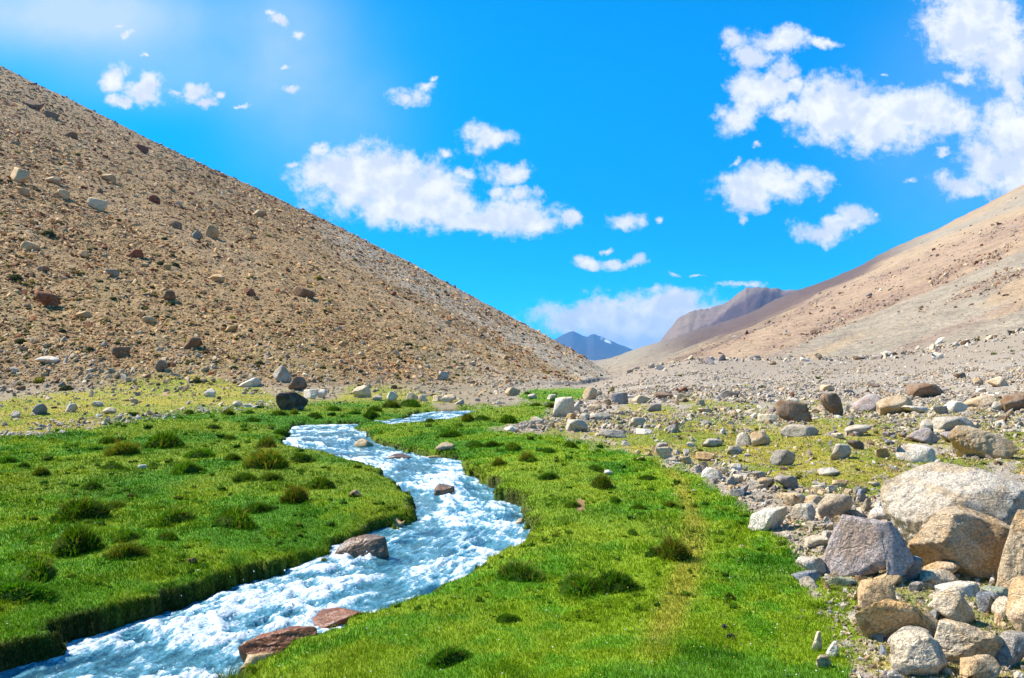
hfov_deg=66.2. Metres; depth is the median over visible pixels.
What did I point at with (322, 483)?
grass tussock
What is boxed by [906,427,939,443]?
boulder
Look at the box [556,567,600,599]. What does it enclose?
grass tussock
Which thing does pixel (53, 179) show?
stone
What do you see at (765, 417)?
stone
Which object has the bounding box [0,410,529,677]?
stream water
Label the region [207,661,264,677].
grass tussock
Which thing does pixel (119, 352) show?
stone
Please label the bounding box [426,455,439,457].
stone
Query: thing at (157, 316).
stones
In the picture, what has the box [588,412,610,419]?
boulder
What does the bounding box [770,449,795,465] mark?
stone
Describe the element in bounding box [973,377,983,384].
stone
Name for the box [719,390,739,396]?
boulder
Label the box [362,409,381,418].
grass tussock
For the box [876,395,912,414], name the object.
boulder
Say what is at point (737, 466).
stone
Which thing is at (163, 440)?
grass tussock
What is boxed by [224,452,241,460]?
grass tussock
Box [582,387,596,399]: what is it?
stone
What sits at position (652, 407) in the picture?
stone
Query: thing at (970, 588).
boulder
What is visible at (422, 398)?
stone
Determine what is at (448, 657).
grass tussock
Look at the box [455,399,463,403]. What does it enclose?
stone
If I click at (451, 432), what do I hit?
grass tussock
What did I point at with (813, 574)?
boulder
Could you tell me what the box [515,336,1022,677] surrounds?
flat vegetation
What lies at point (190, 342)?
stone
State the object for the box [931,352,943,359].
stone
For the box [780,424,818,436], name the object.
boulder
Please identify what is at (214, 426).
grass tussock
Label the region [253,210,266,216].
stone
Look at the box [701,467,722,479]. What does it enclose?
stone
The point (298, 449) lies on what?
turf hummocks
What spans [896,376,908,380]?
stone
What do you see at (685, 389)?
stone
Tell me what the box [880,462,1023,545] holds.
boulder
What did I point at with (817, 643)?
stone
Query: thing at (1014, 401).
boulder
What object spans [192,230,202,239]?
stone
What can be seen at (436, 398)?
stone
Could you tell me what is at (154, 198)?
stone
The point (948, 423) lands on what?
boulder
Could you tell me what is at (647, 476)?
grass tussock
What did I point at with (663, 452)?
stone
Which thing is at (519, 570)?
grass tussock
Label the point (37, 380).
cushion shrub
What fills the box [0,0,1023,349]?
sky
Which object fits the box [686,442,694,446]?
stone
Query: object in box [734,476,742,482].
stone
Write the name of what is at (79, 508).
grass tussock
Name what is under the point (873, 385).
stone
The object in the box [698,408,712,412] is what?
stone
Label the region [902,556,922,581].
stone
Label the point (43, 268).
stone
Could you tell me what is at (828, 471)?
stone
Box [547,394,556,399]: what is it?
stone
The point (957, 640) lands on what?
boulder
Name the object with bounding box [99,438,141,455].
grass tussock
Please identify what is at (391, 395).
stone
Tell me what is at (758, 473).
stone
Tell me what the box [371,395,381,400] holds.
stone
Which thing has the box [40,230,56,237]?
cushion shrub
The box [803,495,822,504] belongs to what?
stone
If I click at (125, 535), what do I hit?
grass tussock
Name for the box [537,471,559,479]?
grass tussock
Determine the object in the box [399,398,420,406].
grass tussock
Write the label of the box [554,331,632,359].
distant mountain
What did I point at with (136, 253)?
stone
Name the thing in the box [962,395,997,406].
boulder
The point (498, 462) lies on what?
grass tussock
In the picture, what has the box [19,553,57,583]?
grass tussock
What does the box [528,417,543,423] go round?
stone
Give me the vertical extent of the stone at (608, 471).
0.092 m
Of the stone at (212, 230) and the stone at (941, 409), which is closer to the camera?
the stone at (941, 409)
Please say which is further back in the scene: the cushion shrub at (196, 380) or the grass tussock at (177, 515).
the cushion shrub at (196, 380)
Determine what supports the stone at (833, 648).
on the ground at (948, 358)
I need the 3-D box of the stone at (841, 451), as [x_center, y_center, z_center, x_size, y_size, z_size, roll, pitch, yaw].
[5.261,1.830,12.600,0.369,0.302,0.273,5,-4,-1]
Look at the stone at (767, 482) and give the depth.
9.95 m
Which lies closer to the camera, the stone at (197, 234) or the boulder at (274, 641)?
the boulder at (274, 641)
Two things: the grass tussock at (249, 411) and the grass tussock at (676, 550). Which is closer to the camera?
the grass tussock at (676, 550)
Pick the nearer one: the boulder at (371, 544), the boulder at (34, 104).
the boulder at (371, 544)
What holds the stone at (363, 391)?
on the ground at (948, 358)
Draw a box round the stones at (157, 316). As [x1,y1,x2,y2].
[0,97,602,387]
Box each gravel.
[0,399,274,436]
[638,441,1023,677]
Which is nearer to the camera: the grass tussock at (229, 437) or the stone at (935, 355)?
the grass tussock at (229, 437)
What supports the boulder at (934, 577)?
on the ground at (948, 358)
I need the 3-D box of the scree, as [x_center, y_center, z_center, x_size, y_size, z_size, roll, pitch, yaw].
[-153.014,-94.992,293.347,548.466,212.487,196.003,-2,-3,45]
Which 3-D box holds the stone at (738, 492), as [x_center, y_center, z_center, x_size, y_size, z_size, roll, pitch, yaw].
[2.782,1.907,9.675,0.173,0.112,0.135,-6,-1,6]
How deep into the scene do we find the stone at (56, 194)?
111.38 m
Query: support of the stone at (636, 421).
on the ground at (948, 358)
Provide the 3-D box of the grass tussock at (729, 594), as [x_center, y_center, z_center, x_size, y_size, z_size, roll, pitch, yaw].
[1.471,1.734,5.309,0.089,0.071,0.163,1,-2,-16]
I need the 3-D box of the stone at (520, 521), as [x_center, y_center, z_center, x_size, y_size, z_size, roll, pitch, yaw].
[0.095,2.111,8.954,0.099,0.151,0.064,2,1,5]
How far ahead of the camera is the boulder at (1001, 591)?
5.35 m
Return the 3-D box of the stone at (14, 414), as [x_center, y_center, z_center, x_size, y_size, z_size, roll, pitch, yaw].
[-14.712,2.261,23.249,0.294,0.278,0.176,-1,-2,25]
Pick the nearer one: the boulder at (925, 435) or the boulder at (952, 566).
the boulder at (952, 566)
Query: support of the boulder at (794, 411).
on the ground at (948, 358)
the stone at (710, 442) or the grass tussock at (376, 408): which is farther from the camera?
the grass tussock at (376, 408)
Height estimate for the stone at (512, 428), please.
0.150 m
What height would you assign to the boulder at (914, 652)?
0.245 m
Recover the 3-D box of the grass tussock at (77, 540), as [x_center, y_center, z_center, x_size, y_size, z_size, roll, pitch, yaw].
[-3.820,1.745,6.937,0.474,0.357,0.632,1,-2,-21]
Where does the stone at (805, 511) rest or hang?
on the ground at (948, 358)
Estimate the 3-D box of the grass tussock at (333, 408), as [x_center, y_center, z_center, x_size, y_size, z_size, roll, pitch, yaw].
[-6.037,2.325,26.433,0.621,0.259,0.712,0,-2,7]
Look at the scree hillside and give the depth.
87.79 m
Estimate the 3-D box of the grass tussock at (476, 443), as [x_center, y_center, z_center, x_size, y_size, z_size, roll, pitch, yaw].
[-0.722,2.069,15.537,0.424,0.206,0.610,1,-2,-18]
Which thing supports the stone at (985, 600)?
on the ground at (948, 358)
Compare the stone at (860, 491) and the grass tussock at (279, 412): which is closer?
the stone at (860, 491)
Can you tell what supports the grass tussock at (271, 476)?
on the ground at (948, 358)
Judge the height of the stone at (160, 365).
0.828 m
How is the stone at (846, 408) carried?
on the ground at (948, 358)
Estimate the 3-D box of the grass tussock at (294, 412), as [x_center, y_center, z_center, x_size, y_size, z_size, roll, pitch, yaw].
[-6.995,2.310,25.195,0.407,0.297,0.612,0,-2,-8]
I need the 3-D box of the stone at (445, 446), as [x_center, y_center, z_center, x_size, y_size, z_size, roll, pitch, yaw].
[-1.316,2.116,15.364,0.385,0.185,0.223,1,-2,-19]
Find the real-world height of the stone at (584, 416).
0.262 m
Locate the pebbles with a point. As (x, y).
(916, 587)
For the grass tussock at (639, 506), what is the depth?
8.94 m
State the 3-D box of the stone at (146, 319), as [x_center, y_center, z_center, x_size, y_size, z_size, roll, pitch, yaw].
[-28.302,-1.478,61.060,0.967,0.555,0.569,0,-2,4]
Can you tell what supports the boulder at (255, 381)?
on the scree hillside
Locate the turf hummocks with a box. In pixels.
[0,391,826,621]
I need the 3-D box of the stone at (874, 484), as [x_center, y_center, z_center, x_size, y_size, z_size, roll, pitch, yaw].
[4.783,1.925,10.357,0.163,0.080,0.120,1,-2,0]
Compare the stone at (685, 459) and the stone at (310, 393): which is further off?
the stone at (310, 393)
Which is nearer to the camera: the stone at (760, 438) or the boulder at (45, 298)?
the stone at (760, 438)
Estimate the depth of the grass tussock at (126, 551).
6.55 m
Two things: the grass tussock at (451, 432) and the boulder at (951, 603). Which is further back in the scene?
the grass tussock at (451, 432)
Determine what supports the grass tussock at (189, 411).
on the ground at (948, 358)
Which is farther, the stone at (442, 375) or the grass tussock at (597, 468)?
the stone at (442, 375)
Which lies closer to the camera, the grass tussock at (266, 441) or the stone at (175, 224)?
the grass tussock at (266, 441)
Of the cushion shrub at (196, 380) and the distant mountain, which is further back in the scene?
the distant mountain
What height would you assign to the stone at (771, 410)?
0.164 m
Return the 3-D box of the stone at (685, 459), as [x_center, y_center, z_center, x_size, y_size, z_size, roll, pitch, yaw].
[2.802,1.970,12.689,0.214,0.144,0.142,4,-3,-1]
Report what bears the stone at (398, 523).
on the ground at (948, 358)
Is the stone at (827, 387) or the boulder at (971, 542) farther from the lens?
the stone at (827, 387)
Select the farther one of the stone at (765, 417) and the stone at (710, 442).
the stone at (765, 417)
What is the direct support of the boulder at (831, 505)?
on the ground at (948, 358)
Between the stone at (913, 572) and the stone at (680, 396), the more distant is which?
the stone at (680, 396)
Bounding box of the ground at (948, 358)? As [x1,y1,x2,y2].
[0,328,1023,677]
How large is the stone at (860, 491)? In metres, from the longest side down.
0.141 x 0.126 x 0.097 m
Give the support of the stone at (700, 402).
on the ground at (948, 358)
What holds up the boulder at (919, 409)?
on the ground at (948, 358)
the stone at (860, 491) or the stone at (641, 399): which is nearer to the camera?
the stone at (860, 491)
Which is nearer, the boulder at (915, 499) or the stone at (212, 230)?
the boulder at (915, 499)
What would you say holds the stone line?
on the mountain slope at (951, 323)
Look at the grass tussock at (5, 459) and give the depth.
13.01 m
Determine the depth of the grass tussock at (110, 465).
12.50 m
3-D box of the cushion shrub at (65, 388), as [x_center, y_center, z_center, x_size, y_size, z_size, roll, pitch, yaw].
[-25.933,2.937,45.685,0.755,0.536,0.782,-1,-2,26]
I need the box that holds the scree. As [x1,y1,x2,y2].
[0,65,611,386]
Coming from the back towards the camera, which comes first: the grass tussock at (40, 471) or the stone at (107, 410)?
the stone at (107, 410)
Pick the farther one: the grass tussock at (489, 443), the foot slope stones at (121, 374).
the foot slope stones at (121, 374)
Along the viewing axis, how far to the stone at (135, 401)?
32.32 m
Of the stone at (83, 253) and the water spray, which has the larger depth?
the stone at (83, 253)
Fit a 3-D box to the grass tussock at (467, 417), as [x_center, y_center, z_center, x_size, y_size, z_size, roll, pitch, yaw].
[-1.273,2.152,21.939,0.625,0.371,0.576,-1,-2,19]
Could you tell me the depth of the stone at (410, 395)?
34.27 m
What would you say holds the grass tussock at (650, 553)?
on the ground at (948, 358)
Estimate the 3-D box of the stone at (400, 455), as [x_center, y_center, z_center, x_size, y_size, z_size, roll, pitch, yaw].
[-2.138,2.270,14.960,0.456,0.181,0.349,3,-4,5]
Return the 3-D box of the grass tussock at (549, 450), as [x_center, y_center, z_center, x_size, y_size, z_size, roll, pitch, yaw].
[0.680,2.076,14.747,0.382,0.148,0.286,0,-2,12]
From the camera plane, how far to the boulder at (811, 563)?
5.87 m
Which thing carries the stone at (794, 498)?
on the ground at (948, 358)
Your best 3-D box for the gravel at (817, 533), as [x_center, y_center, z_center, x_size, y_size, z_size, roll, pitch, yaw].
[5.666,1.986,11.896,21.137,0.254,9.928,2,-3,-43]
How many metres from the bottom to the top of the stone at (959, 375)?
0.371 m
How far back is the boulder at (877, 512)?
8.18 m
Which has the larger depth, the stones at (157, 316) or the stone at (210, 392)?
the stones at (157, 316)
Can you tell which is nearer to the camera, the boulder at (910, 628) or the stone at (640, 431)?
the boulder at (910, 628)
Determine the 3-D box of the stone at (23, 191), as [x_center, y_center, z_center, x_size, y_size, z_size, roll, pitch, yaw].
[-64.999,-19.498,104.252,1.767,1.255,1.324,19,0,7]
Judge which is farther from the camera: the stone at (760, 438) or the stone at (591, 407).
the stone at (591, 407)
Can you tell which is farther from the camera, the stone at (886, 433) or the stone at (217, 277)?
the stone at (217, 277)
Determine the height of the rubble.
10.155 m
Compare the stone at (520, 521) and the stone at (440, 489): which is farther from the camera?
the stone at (440, 489)
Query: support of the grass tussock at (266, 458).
on the ground at (948, 358)
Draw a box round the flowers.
[7,455,843,677]
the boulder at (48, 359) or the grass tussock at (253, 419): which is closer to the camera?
the grass tussock at (253, 419)
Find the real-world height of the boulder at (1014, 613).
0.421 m
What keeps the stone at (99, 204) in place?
on the scree hillside
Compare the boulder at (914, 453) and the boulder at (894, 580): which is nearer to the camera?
the boulder at (894, 580)
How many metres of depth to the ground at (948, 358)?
9.73 m
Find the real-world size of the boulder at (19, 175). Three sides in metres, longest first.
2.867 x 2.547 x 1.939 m
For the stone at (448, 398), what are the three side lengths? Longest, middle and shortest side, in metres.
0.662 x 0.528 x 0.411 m
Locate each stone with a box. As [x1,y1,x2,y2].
[10,410,20,417]
[15,186,29,196]
[20,241,39,250]
[32,404,47,414]
[37,265,49,270]
[43,110,59,119]
[45,176,61,184]
[53,190,69,198]
[58,189,69,199]
[65,131,77,138]
[65,403,77,411]
[74,311,91,317]
[77,250,88,257]
[87,197,108,210]
[91,401,103,405]
[100,174,115,183]
[102,407,116,413]
[104,268,118,276]
[111,347,129,357]
[127,249,143,257]
[129,399,137,403]
[135,143,148,153]
[142,316,154,322]
[149,195,160,203]
[154,360,168,371]
[163,264,170,269]
[163,290,175,299]
[167,219,181,229]
[183,337,202,348]
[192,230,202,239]
[204,389,215,396]
[205,224,218,238]
[209,274,224,281]
[226,325,237,331]
[232,401,242,406]
[244,288,255,295]
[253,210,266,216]
[288,376,307,389]
[304,389,317,398]
[317,389,326,397]
[338,341,345,345]
[352,385,370,397]
[354,438,373,446]
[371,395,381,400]
[386,453,411,458]
[387,391,397,399]
[394,518,404,526]
[406,392,417,399]
[418,395,426,401]
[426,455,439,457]
[433,395,441,401]
[434,483,454,495]
[435,442,454,450]
[437,371,448,379]
[441,394,455,402]
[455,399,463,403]
[503,426,518,431]
[504,387,519,395]
[516,518,523,523]
[528,394,536,398]
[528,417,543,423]
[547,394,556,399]
[566,413,576,418]
[566,419,587,431]
[574,401,579,410]
[579,413,589,420]
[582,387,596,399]
[586,404,601,410]
[599,429,626,437]
[603,399,610,404]
[604,470,612,474]
[609,392,627,403]
[630,417,643,426]
[632,395,649,402]
[636,428,651,434]
[647,403,660,411]
[655,447,671,458]
[656,442,667,447]
[665,424,679,432]
[676,393,684,398]
[678,387,687,392]
[679,456,691,463]
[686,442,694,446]
[695,400,705,405]
[696,452,716,460]
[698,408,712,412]
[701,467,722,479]
[702,438,722,446]
[727,446,741,454]
[730,463,742,470]
[730,489,744,496]
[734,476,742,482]
[736,432,751,446]
[750,431,770,446]
[751,471,765,476]
[751,495,762,501]
[757,414,777,421]
[757,477,774,486]
[767,408,775,411]
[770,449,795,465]
[774,475,798,488]
[783,492,804,505]
[786,398,798,401]
[790,503,815,520]
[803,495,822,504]
[812,484,824,488]
[812,631,821,651]
[816,654,830,667]
[817,467,839,475]
[820,384,834,390]
[826,641,838,657]
[830,444,850,459]
[831,433,843,438]
[832,479,847,486]
[843,405,849,412]
[847,440,863,449]
[856,489,864,494]
[868,383,880,386]
[868,481,879,486]
[875,448,889,457]
[882,431,894,436]
[885,439,894,444]
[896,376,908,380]
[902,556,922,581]
[920,418,932,430]
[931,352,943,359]
[933,406,947,413]
[940,431,950,441]
[953,373,965,377]
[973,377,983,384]
[976,388,985,391]
[976,591,1000,613]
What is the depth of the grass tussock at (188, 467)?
11.64 m
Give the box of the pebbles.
[606,391,1023,677]
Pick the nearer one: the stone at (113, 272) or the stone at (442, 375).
the stone at (442, 375)
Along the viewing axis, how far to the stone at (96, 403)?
29.04 m
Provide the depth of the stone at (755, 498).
9.32 m
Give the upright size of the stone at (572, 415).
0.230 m
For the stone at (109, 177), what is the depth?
144.81 m
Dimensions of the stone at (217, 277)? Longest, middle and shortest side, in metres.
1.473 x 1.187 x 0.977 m
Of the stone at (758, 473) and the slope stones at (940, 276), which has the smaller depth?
the stone at (758, 473)
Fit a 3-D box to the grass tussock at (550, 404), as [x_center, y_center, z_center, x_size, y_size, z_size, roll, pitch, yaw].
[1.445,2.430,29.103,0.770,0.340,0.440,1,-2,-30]
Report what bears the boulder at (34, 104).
on the scree hillside
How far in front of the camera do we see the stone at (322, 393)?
38.90 m
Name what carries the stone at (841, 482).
on the ground at (948, 358)
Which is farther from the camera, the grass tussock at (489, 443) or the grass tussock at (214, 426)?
the grass tussock at (214, 426)
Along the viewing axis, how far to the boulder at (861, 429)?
17.47 m
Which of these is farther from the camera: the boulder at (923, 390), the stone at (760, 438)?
the boulder at (923, 390)
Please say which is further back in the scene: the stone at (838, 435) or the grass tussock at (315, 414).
the grass tussock at (315, 414)
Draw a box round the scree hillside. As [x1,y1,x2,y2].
[0,66,610,387]
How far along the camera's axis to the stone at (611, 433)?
17.40 m
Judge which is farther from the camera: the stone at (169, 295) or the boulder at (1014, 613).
the stone at (169, 295)
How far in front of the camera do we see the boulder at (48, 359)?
50.35 m
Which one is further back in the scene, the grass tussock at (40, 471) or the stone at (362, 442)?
the stone at (362, 442)
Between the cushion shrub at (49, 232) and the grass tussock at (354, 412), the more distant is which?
the cushion shrub at (49, 232)
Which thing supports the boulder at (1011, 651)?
on the ground at (948, 358)
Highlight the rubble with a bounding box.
[485,333,1023,506]
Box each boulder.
[10,167,29,182]
[22,99,44,110]
[34,290,60,306]
[35,356,58,363]
[238,377,260,386]
[238,626,316,662]
[239,652,270,673]
[273,365,291,381]
[276,391,307,409]
[292,286,314,297]
[312,607,364,628]
[334,534,388,558]
[552,397,574,416]
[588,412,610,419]
[653,391,672,398]
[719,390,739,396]
[748,506,786,530]
[775,400,811,421]
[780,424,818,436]
[791,570,819,581]
[796,556,825,575]
[804,535,827,548]
[817,493,852,519]
[820,393,843,415]
[823,514,913,576]
[826,576,856,586]
[844,424,871,434]
[850,393,880,410]
[854,599,937,638]
[857,578,896,608]
[868,506,890,520]
[874,571,901,585]
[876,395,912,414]
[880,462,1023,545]
[887,626,931,644]
[890,629,948,676]
[896,443,935,462]
[901,405,929,412]
[905,383,944,397]
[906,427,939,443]
[907,505,1009,579]
[917,569,956,585]
[923,561,959,572]
[927,588,974,623]
[932,416,975,430]
[934,581,979,596]
[934,619,1003,662]
[944,401,968,412]
[949,425,1019,458]
[960,654,1001,677]
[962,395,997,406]
[980,585,1007,596]
[987,376,1008,386]
[991,401,1002,410]
[991,596,1007,618]
[995,630,1023,666]
[996,509,1023,588]
[1000,392,1023,411]
[1005,576,1023,631]
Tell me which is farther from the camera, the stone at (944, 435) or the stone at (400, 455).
the stone at (944, 435)
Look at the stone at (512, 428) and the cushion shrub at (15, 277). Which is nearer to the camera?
the stone at (512, 428)
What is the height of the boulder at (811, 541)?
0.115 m
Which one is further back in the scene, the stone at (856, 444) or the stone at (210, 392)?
the stone at (210, 392)
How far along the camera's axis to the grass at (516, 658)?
6.97 m
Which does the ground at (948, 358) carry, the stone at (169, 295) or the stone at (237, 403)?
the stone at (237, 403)
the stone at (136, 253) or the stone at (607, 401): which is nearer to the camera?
the stone at (607, 401)
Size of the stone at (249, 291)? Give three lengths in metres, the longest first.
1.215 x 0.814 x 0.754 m
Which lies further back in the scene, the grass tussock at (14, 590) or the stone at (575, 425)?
the stone at (575, 425)
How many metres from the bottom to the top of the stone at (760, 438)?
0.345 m
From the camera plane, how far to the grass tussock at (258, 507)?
8.62 m
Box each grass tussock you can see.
[0,455,20,463]
[0,577,59,603]
[16,462,30,467]
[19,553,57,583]
[30,463,51,475]
[44,491,113,522]
[49,520,107,557]
[79,480,102,489]
[98,436,120,443]
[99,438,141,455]
[99,461,126,469]
[104,499,127,508]
[104,539,151,559]
[111,529,142,543]
[142,429,185,448]
[151,504,198,527]
[155,530,180,540]
[167,460,206,474]
[182,447,217,458]
[184,409,193,413]
[206,424,222,428]
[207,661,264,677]
[212,505,261,530]
[221,408,235,414]
[223,435,236,439]
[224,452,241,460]
[226,470,260,482]
[239,439,293,469]
[243,501,276,513]
[244,410,254,413]
[244,417,259,421]
[256,433,276,447]
[259,471,285,480]
[270,409,289,415]
[272,428,291,436]
[277,481,309,504]
[289,408,298,414]
[289,452,316,462]
[303,476,335,489]
[307,411,322,417]
[326,406,341,410]
[346,410,361,413]
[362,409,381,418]
[367,405,381,411]
[382,396,402,407]
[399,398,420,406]
[424,418,435,421]
[424,643,474,669]
[435,428,462,437]
[461,409,474,421]
[464,440,483,447]
[474,414,491,420]
[482,440,500,447]
[492,457,503,465]
[492,556,551,582]
[495,612,520,622]
[498,414,518,423]
[505,440,521,450]
[518,450,537,460]
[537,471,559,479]
[540,447,556,452]
[545,401,554,407]
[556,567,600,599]
[563,441,577,447]
[564,500,581,507]
[588,464,604,471]
[588,470,614,489]
[589,568,643,594]
[610,496,620,503]
[628,529,639,535]
[630,503,647,509]
[635,474,659,480]
[643,547,658,557]
[653,529,694,561]
[662,499,676,507]
[724,591,736,600]
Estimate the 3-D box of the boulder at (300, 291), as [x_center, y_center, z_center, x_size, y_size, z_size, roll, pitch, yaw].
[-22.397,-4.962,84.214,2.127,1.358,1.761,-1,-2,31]
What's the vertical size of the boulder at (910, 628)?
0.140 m
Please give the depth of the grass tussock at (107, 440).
16.65 m
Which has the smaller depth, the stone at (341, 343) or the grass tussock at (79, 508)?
the grass tussock at (79, 508)
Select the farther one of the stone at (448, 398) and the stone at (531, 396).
the stone at (531, 396)
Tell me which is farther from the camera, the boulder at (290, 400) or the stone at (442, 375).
the stone at (442, 375)
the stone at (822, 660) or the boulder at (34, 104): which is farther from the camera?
the boulder at (34, 104)
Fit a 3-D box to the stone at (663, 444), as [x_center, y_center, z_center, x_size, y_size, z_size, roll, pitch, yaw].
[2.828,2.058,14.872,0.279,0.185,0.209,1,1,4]
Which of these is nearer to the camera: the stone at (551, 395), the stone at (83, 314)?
the stone at (551, 395)
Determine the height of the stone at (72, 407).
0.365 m
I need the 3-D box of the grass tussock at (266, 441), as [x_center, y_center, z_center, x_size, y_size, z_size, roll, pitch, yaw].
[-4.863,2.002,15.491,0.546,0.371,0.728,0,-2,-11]
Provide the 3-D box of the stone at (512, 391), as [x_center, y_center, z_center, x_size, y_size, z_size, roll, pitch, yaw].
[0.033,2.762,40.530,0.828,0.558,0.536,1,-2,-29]
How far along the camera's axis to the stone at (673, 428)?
18.09 m
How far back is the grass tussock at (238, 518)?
7.83 m
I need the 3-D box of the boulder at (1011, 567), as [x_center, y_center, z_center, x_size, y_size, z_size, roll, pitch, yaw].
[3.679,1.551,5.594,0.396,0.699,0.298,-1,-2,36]
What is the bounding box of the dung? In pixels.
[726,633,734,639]
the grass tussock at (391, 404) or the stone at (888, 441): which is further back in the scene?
the grass tussock at (391, 404)
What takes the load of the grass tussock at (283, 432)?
on the ground at (948, 358)
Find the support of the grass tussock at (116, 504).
on the ground at (948, 358)
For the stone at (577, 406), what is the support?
on the ground at (948, 358)
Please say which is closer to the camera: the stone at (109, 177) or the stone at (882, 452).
the stone at (882, 452)
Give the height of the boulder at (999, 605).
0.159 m
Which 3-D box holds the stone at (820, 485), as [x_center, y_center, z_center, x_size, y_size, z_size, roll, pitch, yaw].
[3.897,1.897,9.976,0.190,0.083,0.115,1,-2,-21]
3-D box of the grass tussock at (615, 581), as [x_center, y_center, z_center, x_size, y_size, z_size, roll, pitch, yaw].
[0.701,1.712,5.566,0.496,0.217,0.426,1,-2,-24]
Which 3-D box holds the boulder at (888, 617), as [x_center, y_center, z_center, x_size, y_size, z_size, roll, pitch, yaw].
[2.249,1.632,4.572,0.586,0.254,0.310,4,-5,-4]
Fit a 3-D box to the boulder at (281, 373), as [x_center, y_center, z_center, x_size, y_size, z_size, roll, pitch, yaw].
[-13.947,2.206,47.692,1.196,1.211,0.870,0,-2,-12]
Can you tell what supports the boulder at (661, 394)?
on the ground at (948, 358)
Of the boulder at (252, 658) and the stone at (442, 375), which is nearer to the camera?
the boulder at (252, 658)
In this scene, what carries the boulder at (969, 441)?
on the ground at (948, 358)
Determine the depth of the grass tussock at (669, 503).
9.21 m
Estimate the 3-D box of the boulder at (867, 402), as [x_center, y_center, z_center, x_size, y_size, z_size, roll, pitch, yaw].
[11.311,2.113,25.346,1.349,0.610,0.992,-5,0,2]
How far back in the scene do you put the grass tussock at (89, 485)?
10.05 m
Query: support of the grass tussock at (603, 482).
on the ground at (948, 358)
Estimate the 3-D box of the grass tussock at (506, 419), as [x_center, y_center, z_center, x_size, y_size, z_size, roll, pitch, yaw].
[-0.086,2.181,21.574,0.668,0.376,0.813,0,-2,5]
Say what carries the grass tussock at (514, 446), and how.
on the ground at (948, 358)
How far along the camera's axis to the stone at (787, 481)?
9.90 m
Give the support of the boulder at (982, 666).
on the ground at (948, 358)
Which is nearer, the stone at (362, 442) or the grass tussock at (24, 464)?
the grass tussock at (24, 464)
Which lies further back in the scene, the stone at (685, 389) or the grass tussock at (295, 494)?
the stone at (685, 389)
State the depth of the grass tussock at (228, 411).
24.48 m
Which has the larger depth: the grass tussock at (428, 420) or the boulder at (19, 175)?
the boulder at (19, 175)
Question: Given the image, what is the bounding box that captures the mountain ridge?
[660,287,796,341]
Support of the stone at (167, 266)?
on the scree hillside
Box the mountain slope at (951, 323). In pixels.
[590,184,1023,373]
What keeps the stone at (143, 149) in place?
on the scree hillside
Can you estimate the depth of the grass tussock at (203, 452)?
13.58 m
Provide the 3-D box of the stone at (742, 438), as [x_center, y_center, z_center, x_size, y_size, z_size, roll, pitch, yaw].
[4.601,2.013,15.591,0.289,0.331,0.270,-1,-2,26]
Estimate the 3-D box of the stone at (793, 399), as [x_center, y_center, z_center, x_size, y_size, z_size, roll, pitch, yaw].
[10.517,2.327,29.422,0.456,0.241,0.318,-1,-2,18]
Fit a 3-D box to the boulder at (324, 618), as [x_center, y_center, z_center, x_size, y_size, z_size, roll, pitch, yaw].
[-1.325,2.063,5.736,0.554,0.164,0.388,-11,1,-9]
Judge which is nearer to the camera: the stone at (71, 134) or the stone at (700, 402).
the stone at (700, 402)
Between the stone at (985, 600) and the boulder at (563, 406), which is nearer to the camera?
the stone at (985, 600)
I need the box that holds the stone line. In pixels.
[627,327,1023,374]
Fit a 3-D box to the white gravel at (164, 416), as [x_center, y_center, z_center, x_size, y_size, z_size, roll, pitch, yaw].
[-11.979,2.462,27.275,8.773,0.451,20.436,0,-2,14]
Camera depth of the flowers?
5.07 m
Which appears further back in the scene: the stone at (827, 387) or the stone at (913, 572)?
the stone at (827, 387)
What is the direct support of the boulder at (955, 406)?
on the ground at (948, 358)
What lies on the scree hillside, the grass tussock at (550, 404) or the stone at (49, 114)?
the stone at (49, 114)
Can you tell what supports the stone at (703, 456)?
on the ground at (948, 358)
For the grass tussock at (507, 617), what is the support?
on the ground at (948, 358)
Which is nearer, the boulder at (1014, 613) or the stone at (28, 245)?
the boulder at (1014, 613)
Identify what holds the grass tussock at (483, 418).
on the ground at (948, 358)
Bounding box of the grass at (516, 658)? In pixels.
[0,372,1023,677]
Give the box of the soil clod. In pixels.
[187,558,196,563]
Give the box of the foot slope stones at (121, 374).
[0,319,614,427]
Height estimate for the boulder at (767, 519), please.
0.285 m
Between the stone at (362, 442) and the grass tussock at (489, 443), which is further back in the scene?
the stone at (362, 442)
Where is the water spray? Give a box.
[104,472,502,677]
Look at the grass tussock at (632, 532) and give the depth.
7.49 m
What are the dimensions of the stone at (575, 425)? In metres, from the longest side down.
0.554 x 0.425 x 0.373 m
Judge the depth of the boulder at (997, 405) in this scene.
23.96 m
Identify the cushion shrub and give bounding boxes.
[5,274,22,280]
[15,338,26,343]
[33,378,44,382]
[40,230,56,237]
[59,385,72,390]
[191,378,201,382]
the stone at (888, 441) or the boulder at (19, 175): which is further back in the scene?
the boulder at (19, 175)
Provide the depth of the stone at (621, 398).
30.99 m
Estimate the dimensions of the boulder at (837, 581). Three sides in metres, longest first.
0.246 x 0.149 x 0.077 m
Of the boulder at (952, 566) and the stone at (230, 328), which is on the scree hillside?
the stone at (230, 328)
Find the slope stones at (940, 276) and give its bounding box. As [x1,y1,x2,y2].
[609,197,1023,372]
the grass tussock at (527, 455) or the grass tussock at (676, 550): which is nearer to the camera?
the grass tussock at (676, 550)

